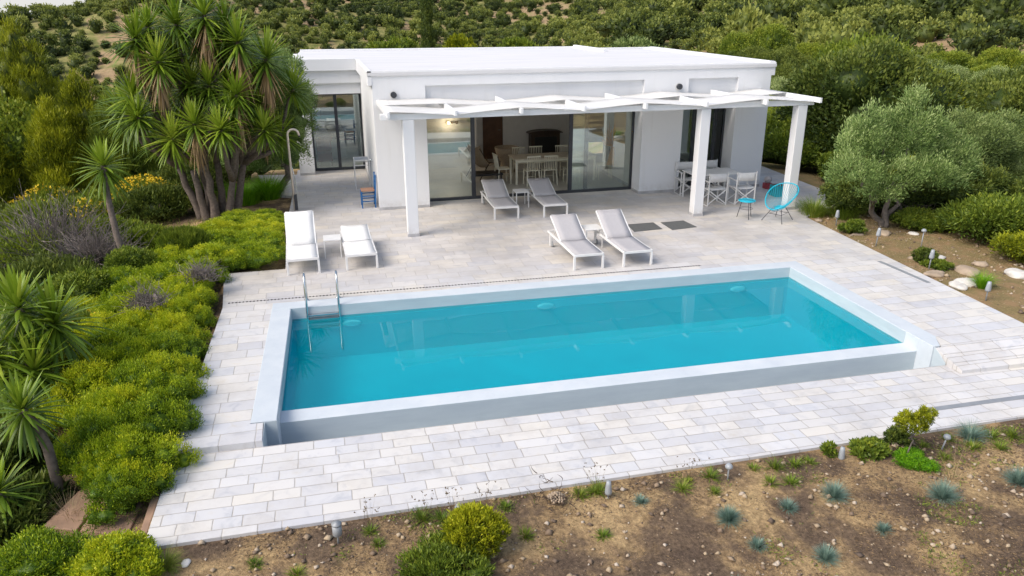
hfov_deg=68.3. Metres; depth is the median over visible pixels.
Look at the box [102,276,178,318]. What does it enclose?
dead shrub
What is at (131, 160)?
tree
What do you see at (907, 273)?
channel grate
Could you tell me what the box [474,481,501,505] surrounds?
seeded stalks
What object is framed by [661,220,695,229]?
floor mat
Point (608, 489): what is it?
path light
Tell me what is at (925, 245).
grass clump
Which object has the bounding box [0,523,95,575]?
round shrub
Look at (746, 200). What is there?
round cord stool
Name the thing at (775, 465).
weed
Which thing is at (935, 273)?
rock
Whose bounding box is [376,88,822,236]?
pergola
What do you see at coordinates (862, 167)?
dense bush
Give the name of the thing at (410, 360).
swimming pool
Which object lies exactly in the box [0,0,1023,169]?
hillside scrub
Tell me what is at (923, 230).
path light
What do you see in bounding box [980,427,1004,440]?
weed
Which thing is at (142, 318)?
hedge shrub
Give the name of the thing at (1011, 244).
juniper mound
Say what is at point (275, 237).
hedge shrub
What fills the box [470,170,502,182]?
coffee table
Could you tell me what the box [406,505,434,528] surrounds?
weed
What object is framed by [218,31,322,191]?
olive tree
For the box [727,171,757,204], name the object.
director chair
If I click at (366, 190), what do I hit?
wooden chair
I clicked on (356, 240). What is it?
sun lounger
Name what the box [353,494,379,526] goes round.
seeded stalks
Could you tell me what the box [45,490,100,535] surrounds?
stone slab
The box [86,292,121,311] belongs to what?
hedge shrub
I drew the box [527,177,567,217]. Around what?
sun lounger
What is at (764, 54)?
dark tree
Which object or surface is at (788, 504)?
fescue tuft
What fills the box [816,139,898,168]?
dense bush
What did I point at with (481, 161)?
lounge chair
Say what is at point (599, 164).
dining chair
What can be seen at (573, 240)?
sun lounger
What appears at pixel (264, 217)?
hedge shrub
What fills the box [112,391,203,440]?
hedge shrub
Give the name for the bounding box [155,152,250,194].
undergrowth bush
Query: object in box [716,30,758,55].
round tree
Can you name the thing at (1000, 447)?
weed
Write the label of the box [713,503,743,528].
fescue tuft
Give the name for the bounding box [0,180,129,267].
dead shrub
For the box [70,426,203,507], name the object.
hedge shrub
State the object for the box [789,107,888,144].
dark tree
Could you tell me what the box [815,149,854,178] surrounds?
dense bush
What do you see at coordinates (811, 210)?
grass clump
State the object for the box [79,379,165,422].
hedge shrub
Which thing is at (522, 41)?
roadside tree
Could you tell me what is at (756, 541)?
fescue tuft
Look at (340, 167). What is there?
sliding door
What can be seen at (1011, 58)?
round tree
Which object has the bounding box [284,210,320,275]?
sun lounger
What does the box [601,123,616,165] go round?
dried palm
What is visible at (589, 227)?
side table
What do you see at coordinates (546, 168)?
dining chair
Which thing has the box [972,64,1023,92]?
dark tree
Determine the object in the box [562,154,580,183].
dining chair
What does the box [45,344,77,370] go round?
hedge shrub
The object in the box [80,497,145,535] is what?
stone slab
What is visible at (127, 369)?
hedge shrub
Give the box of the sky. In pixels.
[0,0,84,11]
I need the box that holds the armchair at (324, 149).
[316,138,332,166]
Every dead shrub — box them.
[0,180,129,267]
[36,212,157,269]
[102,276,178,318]
[172,256,231,285]
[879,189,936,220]
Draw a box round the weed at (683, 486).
[667,477,695,496]
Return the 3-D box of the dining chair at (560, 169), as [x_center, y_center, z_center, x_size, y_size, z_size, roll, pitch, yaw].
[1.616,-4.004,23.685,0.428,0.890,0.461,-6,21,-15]
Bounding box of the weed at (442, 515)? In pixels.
[429,505,450,525]
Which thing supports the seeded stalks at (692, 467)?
on the ground at (684, 542)
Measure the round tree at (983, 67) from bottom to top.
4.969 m
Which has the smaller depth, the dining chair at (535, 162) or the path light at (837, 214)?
the path light at (837, 214)
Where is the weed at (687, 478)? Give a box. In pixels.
[680,476,697,486]
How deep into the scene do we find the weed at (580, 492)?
8.40 m
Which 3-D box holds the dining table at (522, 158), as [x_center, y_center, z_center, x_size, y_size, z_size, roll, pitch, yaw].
[1.224,-3.664,22.958,2.550,0.755,0.840,-5,21,-13]
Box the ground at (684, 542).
[0,0,1023,575]
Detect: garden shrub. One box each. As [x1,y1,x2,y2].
[817,173,884,214]
[836,218,868,233]
[859,175,906,212]
[889,206,951,233]
[911,246,939,261]
[918,258,954,271]
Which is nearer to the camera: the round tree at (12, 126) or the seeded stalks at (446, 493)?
the seeded stalks at (446, 493)
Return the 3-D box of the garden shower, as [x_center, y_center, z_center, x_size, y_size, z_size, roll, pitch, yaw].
[-5.517,-3.026,19.362,0.350,2.119,0.080,-5,21,-13]
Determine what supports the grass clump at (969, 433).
on the ground at (684, 542)
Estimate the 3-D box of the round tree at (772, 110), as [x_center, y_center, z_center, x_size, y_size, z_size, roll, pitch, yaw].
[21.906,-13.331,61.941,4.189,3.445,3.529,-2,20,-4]
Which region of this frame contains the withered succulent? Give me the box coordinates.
[525,467,580,514]
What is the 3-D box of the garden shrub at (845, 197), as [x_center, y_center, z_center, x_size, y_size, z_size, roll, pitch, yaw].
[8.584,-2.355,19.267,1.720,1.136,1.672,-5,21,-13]
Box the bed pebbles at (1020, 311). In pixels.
[822,213,1023,314]
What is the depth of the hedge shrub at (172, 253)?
15.19 m
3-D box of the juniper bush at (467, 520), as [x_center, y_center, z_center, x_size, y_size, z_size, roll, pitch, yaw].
[-0.374,2.455,7.536,0.727,0.684,0.672,10,23,25]
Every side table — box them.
[323,234,341,258]
[512,188,528,206]
[581,224,602,247]
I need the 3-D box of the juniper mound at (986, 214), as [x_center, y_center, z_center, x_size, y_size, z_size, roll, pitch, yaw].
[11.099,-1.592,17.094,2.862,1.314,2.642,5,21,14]
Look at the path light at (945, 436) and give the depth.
9.32 m
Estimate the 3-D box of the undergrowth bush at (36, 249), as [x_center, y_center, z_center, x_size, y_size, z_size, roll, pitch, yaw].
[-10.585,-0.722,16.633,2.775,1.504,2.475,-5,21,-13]
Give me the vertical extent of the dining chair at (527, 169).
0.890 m
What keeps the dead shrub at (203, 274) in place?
on the ground at (684, 542)
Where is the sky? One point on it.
(22, 3)
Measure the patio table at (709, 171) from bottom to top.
0.740 m
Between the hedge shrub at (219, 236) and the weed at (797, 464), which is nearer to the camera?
the weed at (797, 464)
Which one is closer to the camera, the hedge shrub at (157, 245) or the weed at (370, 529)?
the weed at (370, 529)
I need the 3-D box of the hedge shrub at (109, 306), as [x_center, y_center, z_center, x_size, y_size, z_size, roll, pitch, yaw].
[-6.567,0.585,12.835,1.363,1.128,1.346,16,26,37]
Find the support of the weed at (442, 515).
on the ground at (684, 542)
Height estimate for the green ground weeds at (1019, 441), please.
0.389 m
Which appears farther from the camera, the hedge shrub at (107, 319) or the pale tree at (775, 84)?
the pale tree at (775, 84)
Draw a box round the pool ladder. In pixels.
[303,270,343,352]
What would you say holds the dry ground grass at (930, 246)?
on the ground at (684, 542)
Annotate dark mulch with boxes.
[219,424,1023,575]
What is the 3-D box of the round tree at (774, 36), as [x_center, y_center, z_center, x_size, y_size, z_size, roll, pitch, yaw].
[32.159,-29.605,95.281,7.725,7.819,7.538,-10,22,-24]
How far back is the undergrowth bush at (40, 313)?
12.28 m
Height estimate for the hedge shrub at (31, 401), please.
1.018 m
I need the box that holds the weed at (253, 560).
[245,556,263,568]
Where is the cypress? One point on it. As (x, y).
(427, 31)
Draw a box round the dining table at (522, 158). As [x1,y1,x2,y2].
[508,151,596,184]
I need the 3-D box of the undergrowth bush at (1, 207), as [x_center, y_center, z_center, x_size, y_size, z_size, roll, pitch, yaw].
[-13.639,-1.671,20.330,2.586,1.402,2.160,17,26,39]
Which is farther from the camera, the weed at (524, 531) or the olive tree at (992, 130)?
the olive tree at (992, 130)
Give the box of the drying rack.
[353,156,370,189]
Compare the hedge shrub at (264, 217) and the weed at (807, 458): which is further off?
the hedge shrub at (264, 217)
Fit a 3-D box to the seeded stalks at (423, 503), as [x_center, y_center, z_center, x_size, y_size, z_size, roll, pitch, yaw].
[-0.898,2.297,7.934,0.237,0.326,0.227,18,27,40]
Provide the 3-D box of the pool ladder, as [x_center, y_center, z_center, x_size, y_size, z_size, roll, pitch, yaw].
[-3.376,0.395,13.519,0.640,1.434,0.485,-5,21,-13]
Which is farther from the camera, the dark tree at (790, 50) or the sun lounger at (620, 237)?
the dark tree at (790, 50)
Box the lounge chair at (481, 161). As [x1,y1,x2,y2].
[466,143,500,179]
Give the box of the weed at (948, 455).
[937,449,953,460]
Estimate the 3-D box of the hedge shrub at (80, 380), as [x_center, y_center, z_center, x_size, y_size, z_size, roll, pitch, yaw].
[-5.533,1.522,10.119,1.417,1.240,1.435,-2,20,-4]
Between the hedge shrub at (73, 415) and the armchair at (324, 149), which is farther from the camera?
the armchair at (324, 149)
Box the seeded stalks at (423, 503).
[411,490,437,516]
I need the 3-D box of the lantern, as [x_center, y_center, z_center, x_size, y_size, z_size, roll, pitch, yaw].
[7.410,-3.072,21.883,0.230,0.370,0.230,-5,21,-13]
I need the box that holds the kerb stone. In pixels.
[141,460,171,533]
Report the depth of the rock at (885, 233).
17.39 m
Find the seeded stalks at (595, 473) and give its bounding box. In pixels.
[583,462,607,487]
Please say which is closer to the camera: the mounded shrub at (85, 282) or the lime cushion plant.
the lime cushion plant
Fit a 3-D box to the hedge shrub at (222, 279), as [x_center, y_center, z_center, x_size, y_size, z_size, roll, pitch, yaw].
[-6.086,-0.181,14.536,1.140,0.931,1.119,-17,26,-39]
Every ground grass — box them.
[16,198,245,538]
[811,211,1021,310]
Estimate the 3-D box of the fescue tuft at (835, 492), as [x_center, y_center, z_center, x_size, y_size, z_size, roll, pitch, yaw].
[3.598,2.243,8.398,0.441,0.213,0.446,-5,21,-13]
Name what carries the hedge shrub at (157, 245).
on the ground at (684, 542)
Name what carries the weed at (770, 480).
on the ground at (684, 542)
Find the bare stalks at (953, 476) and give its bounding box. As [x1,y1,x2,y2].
[915,428,986,481]
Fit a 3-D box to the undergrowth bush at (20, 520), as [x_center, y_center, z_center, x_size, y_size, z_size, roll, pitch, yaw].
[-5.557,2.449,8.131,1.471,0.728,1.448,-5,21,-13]
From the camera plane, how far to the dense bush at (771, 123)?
26.98 m
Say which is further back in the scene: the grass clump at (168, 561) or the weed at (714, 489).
the weed at (714, 489)
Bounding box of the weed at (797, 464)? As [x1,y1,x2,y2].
[787,455,804,469]
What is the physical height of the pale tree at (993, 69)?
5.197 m
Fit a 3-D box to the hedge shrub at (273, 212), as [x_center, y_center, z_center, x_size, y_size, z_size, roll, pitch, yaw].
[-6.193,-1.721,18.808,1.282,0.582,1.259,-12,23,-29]
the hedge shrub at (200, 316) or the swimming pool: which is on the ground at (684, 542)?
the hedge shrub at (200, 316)
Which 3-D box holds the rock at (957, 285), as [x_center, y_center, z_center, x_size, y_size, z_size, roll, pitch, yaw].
[8.423,-0.047,14.265,0.263,0.121,0.439,0,20,0]
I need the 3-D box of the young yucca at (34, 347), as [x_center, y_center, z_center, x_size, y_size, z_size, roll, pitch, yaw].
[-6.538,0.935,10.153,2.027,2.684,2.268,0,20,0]
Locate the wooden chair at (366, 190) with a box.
[360,172,375,208]
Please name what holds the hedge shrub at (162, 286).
on the ground at (684, 542)
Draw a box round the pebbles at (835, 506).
[171,423,1023,575]
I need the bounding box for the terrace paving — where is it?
[147,166,1023,548]
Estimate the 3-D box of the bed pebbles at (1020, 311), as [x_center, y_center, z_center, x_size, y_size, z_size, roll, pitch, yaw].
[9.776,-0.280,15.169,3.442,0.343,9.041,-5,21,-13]
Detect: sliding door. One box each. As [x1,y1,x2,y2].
[310,93,364,170]
[426,111,634,201]
[678,108,725,185]
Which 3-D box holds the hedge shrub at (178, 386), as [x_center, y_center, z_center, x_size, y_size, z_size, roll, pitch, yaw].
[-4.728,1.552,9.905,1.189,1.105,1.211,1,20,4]
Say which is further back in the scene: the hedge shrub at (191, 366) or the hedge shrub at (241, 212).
the hedge shrub at (241, 212)
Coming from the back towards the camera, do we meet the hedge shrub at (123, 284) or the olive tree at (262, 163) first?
the olive tree at (262, 163)
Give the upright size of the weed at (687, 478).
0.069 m
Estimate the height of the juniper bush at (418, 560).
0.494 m
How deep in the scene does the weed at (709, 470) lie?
8.76 m
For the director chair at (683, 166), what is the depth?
21.31 m
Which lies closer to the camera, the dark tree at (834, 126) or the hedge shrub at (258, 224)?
the hedge shrub at (258, 224)
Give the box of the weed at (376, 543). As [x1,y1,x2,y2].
[370,536,387,550]
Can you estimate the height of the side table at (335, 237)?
0.400 m
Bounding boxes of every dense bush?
[762,111,774,162]
[762,111,791,164]
[762,119,834,168]
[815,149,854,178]
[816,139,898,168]
[833,153,892,177]
[858,169,893,180]
[995,177,1023,199]
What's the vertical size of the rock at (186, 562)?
0.040 m
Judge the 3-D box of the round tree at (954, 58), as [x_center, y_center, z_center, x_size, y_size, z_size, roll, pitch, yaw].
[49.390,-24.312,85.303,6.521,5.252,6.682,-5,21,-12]
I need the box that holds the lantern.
[762,176,771,188]
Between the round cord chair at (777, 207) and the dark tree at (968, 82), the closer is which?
the round cord chair at (777, 207)
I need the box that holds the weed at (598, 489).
[588,478,606,497]
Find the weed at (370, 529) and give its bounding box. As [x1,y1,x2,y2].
[360,521,380,537]
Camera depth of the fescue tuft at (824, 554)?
7.60 m
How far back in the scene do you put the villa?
21.58 m
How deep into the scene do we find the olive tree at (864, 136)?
17.23 m
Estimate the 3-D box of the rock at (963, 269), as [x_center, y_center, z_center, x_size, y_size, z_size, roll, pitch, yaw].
[9.145,-0.322,15.144,0.454,0.206,0.558,2,20,6]
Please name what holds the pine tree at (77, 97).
on the ground at (684, 542)
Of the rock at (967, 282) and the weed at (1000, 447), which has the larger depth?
the rock at (967, 282)
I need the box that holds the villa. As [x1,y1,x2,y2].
[293,45,776,209]
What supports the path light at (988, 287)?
on the ground at (684, 542)
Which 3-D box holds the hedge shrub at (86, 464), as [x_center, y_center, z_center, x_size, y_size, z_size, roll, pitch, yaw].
[-4.535,1.986,8.757,0.993,1.017,1.102,-7,21,-18]
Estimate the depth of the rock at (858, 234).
17.48 m
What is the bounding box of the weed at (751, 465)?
[747,462,763,472]
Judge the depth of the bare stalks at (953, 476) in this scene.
8.87 m
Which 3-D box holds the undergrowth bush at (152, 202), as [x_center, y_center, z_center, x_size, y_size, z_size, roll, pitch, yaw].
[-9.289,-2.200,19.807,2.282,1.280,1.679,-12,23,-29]
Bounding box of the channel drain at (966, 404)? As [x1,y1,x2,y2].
[930,395,1023,409]
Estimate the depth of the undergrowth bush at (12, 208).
18.51 m
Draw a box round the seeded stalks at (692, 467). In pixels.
[676,456,709,477]
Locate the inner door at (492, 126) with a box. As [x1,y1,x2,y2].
[483,116,502,158]
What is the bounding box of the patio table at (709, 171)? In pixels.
[682,167,740,199]
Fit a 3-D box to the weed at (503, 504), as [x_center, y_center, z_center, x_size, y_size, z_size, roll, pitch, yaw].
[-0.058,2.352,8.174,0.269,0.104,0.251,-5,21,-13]
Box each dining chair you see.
[492,153,510,183]
[512,147,528,177]
[523,156,540,186]
[529,146,545,175]
[541,155,557,184]
[555,145,567,175]
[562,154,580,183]
[596,148,611,179]
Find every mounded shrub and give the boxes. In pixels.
[34,265,112,303]
[102,244,164,272]
[156,223,212,252]
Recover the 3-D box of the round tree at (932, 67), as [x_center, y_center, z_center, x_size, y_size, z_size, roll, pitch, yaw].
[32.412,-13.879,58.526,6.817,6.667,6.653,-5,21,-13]
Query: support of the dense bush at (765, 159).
on the ground at (684, 542)
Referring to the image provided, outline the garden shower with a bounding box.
[286,128,300,210]
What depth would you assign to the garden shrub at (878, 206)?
18.83 m
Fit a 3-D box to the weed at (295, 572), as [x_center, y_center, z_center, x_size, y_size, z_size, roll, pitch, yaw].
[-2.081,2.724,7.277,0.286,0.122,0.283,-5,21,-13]
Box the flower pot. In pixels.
[769,184,783,196]
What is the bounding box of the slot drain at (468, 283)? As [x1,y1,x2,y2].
[228,265,700,303]
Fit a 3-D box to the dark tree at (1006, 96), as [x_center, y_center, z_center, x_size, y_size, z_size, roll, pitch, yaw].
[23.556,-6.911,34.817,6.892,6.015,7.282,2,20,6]
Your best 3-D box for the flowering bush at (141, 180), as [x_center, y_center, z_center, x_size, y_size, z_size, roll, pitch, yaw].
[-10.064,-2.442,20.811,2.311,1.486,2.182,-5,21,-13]
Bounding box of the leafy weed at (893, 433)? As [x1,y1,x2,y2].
[883,424,913,446]
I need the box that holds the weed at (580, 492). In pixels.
[568,484,591,502]
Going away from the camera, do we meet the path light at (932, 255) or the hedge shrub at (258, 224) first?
the path light at (932, 255)
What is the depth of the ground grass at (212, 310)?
19.04 m
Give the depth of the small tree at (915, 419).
9.01 m
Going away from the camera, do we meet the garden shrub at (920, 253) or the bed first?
the garden shrub at (920, 253)
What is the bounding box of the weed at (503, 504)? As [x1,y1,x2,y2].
[497,499,513,514]
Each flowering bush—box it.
[8,180,79,202]
[60,307,99,330]
[67,198,108,223]
[110,173,180,214]
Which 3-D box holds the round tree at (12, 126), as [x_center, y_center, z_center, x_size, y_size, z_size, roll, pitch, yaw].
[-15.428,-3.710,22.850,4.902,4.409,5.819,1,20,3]
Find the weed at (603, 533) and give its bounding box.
[592,527,614,541]
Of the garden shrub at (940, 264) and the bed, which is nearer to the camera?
the garden shrub at (940, 264)
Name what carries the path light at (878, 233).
on the ground at (684, 542)
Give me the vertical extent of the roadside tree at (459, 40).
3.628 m
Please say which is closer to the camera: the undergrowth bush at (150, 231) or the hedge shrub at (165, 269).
the hedge shrub at (165, 269)
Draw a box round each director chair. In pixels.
[674,162,692,195]
[703,172,728,205]
[705,159,723,193]
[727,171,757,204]
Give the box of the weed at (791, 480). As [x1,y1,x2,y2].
[778,470,802,488]
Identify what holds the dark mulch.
on the ground at (684, 542)
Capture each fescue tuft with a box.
[632,492,648,506]
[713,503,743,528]
[747,535,769,552]
[777,497,799,516]
[811,541,842,568]
[818,480,853,505]
[872,521,894,537]
[921,477,965,506]
[996,464,1023,488]
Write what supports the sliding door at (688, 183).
in the villa
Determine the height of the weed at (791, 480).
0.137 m
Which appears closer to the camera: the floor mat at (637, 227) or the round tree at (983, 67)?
the floor mat at (637, 227)
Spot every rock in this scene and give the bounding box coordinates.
[181,559,190,567]
[852,232,863,235]
[876,230,889,236]
[908,231,918,234]
[923,270,944,277]
[948,281,967,290]
[953,265,980,276]
[953,278,977,286]
[971,261,988,266]
[1004,268,1023,278]
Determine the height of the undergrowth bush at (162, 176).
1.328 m
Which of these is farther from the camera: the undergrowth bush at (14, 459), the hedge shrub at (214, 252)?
the hedge shrub at (214, 252)
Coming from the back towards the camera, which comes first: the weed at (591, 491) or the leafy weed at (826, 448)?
the leafy weed at (826, 448)
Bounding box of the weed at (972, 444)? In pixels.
[964,439,986,453]
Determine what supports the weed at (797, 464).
on the ground at (684, 542)
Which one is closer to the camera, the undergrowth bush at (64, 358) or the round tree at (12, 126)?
the undergrowth bush at (64, 358)
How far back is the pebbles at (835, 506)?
7.90 m
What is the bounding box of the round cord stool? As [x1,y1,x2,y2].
[736,198,755,219]
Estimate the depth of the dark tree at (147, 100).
27.63 m
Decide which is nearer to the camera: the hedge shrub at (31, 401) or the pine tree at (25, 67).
the hedge shrub at (31, 401)
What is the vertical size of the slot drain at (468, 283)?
0.004 m
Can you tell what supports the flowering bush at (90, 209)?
on the ground at (684, 542)
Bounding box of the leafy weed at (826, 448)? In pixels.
[819,440,837,458]
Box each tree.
[0,14,65,122]
[0,90,42,202]
[0,128,34,207]
[16,91,98,197]
[50,67,100,173]
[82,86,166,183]
[89,0,319,220]
[96,81,218,139]
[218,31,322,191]
[361,34,419,48]
[442,32,477,47]
[492,35,538,46]
[611,34,671,47]
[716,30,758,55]
[734,44,780,64]
[752,23,796,51]
[767,106,783,113]
[769,75,788,94]
[771,31,976,158]
[771,62,797,81]
[775,51,799,68]
[776,43,813,65]
[783,66,806,85]
[787,28,943,109]
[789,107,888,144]
[795,42,825,62]
[819,78,986,227]
[892,105,1023,178]
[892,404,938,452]
[921,49,971,67]
[929,59,951,68]
[931,63,959,80]
[940,64,974,81]
[945,76,975,100]
[947,82,969,132]
[964,71,1023,122]
[965,45,1023,70]
[968,61,1014,75]
[968,65,1016,82]
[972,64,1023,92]
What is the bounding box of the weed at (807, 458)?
[801,455,820,466]
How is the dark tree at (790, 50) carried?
on the ground at (684, 542)
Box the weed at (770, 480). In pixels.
[761,473,784,488]
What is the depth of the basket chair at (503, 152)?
23.97 m
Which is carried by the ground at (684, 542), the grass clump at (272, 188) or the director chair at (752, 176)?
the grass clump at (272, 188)
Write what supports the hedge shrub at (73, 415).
on the ground at (684, 542)
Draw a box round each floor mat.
[628,222,661,231]
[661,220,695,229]
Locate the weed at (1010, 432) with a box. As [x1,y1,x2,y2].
[1001,424,1022,441]
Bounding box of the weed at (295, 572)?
[283,563,307,575]
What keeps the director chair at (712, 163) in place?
on the terrace paving
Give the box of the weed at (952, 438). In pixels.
[938,431,957,443]
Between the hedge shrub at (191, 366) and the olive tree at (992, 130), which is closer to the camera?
the hedge shrub at (191, 366)
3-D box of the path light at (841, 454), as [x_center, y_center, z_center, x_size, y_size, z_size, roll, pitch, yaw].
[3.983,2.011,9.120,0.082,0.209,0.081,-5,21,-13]
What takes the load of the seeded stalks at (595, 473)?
on the ground at (684, 542)
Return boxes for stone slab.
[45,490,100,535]
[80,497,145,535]
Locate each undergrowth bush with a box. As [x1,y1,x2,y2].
[0,195,75,233]
[0,200,13,212]
[0,223,80,271]
[0,247,100,301]
[0,294,86,333]
[0,341,72,418]
[0,420,59,479]
[0,468,75,550]
[59,186,132,221]
[59,213,144,242]
[108,222,167,250]
[112,181,195,224]
[121,169,204,193]
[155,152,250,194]
[205,135,280,179]
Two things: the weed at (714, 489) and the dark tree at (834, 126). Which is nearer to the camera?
the weed at (714, 489)
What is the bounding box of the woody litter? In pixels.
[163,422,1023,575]
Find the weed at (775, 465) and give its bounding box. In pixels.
[764,453,788,472]
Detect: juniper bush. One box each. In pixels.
[393,528,495,575]
[440,500,511,567]
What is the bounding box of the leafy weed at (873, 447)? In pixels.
[847,435,891,462]
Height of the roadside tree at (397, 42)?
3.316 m
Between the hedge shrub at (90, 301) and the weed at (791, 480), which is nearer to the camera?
the weed at (791, 480)
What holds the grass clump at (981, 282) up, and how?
on the ground at (684, 542)
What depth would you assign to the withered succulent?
8.26 m
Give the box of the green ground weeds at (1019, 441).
[164,422,1023,575]
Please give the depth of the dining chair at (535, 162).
23.57 m
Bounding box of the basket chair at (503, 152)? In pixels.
[495,145,518,172]
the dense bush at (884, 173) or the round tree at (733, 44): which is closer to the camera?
the dense bush at (884, 173)
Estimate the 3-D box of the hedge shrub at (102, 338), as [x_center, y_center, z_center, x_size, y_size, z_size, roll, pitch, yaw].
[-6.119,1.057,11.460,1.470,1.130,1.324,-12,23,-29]
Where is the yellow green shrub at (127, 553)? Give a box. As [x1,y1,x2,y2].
[57,527,165,575]
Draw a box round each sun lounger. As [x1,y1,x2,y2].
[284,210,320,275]
[340,224,378,270]
[480,179,518,219]
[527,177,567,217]
[547,213,603,270]
[593,208,652,266]
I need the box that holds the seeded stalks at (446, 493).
[437,487,463,512]
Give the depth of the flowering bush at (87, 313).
12.08 m
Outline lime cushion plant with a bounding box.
[891,446,941,473]
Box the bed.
[314,124,358,158]
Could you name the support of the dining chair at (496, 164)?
on the villa
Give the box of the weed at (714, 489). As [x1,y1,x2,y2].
[704,484,721,496]
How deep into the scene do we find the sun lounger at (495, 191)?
19.68 m
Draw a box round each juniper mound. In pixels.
[892,160,1021,210]
[932,188,1023,248]
[987,227,1023,262]
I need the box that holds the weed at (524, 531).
[515,525,534,543]
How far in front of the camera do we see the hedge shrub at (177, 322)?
11.85 m
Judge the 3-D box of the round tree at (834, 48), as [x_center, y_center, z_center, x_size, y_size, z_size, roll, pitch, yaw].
[12.689,-6.601,27.485,4.994,5.422,5.238,-13,24,-31]
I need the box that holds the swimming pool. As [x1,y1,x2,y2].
[250,261,945,446]
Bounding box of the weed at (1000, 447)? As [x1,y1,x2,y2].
[989,438,1012,452]
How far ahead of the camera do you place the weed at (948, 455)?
9.23 m
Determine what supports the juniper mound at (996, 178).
on the ground at (684, 542)
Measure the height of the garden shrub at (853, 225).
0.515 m
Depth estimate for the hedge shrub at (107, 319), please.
11.88 m
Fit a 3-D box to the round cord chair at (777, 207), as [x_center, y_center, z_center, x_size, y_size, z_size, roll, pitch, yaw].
[6.576,-2.089,18.507,0.828,0.879,0.751,-18,26,-39]
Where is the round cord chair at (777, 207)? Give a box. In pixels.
[762,182,798,223]
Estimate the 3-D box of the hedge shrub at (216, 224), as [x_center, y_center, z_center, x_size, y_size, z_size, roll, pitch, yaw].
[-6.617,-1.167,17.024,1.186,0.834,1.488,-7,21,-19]
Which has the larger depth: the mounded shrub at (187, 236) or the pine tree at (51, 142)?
the pine tree at (51, 142)
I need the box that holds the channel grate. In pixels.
[877,261,930,282]
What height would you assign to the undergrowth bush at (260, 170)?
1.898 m
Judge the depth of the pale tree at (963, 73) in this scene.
77.22 m
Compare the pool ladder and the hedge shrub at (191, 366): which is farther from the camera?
the pool ladder
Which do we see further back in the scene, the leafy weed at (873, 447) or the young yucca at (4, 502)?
the leafy weed at (873, 447)
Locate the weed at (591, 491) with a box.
[581,482,601,498]
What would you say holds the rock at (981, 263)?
on the ground at (684, 542)
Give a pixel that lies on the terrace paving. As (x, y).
(237, 480)
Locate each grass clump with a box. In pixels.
[36,489,92,524]
[154,544,190,575]
[215,176,278,205]
[244,172,295,200]
[788,193,838,217]
[815,204,865,220]
[911,239,938,250]
[948,419,992,445]
[968,269,1001,288]
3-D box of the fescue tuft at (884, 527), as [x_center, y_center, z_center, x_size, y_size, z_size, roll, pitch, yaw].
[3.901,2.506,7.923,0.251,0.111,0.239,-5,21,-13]
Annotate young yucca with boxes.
[0,263,118,425]
[0,368,71,500]
[0,455,48,532]
[70,136,137,248]
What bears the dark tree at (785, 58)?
on the ground at (684, 542)
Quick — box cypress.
[419,0,437,47]
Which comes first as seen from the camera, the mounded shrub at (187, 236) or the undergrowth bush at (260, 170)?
the mounded shrub at (187, 236)
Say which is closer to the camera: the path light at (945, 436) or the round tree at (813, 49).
the path light at (945, 436)
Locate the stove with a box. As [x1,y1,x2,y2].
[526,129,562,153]
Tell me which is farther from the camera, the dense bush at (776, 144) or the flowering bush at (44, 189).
the dense bush at (776, 144)
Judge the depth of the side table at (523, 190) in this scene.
19.92 m
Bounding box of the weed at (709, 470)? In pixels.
[697,464,726,482]
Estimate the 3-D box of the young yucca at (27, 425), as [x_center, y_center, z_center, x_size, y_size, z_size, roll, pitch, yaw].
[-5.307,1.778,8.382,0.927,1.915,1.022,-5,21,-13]
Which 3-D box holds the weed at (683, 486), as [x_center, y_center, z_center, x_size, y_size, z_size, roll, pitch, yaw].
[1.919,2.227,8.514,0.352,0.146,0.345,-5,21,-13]
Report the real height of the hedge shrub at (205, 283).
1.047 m
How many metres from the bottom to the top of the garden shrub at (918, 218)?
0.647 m
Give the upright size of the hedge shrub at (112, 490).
0.814 m
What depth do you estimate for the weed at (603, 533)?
7.83 m
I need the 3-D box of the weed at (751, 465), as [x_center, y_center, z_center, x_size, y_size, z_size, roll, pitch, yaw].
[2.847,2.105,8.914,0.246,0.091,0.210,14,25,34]
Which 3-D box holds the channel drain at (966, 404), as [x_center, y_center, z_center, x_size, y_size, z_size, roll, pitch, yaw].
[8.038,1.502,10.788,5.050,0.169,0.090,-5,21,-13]
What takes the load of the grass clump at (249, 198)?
on the ground at (684, 542)
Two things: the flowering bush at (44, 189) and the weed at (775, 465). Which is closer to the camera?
the weed at (775, 465)
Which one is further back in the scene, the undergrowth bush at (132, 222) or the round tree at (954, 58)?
the round tree at (954, 58)
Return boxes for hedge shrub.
[0,366,65,423]
[36,357,119,435]
[42,409,140,484]
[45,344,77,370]
[57,384,131,441]
[59,320,145,371]
[60,343,146,378]
[65,295,102,309]
[68,421,160,481]
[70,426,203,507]
[71,304,143,341]
[77,456,176,535]
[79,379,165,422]
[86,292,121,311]
[88,263,143,299]
[90,288,155,314]
[93,274,162,303]
[102,357,192,390]
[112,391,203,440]
[113,333,174,367]
[116,304,173,338]
[122,366,210,405]
[124,260,183,281]
[131,279,176,307]
[134,330,211,360]
[134,348,213,384]
[143,311,212,347]
[148,242,197,268]
[151,237,160,249]
[155,296,218,328]
[160,281,218,308]
[162,270,217,307]
[174,255,231,288]
[180,241,250,270]
[195,218,242,236]
[205,214,247,224]
[205,226,248,247]
[215,207,256,218]
[219,238,285,271]
[230,227,285,252]
[235,218,284,234]
[239,213,284,224]
[245,208,283,221]
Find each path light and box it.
[331,520,341,543]
[605,480,611,496]
[725,463,732,479]
[835,210,839,225]
[838,446,844,459]
[875,228,880,245]
[921,229,926,246]
[928,249,934,269]
[941,434,950,449]
[985,281,991,300]
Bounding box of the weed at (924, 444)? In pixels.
[917,440,929,447]
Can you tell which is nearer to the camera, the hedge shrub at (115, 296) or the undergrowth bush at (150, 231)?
the hedge shrub at (115, 296)

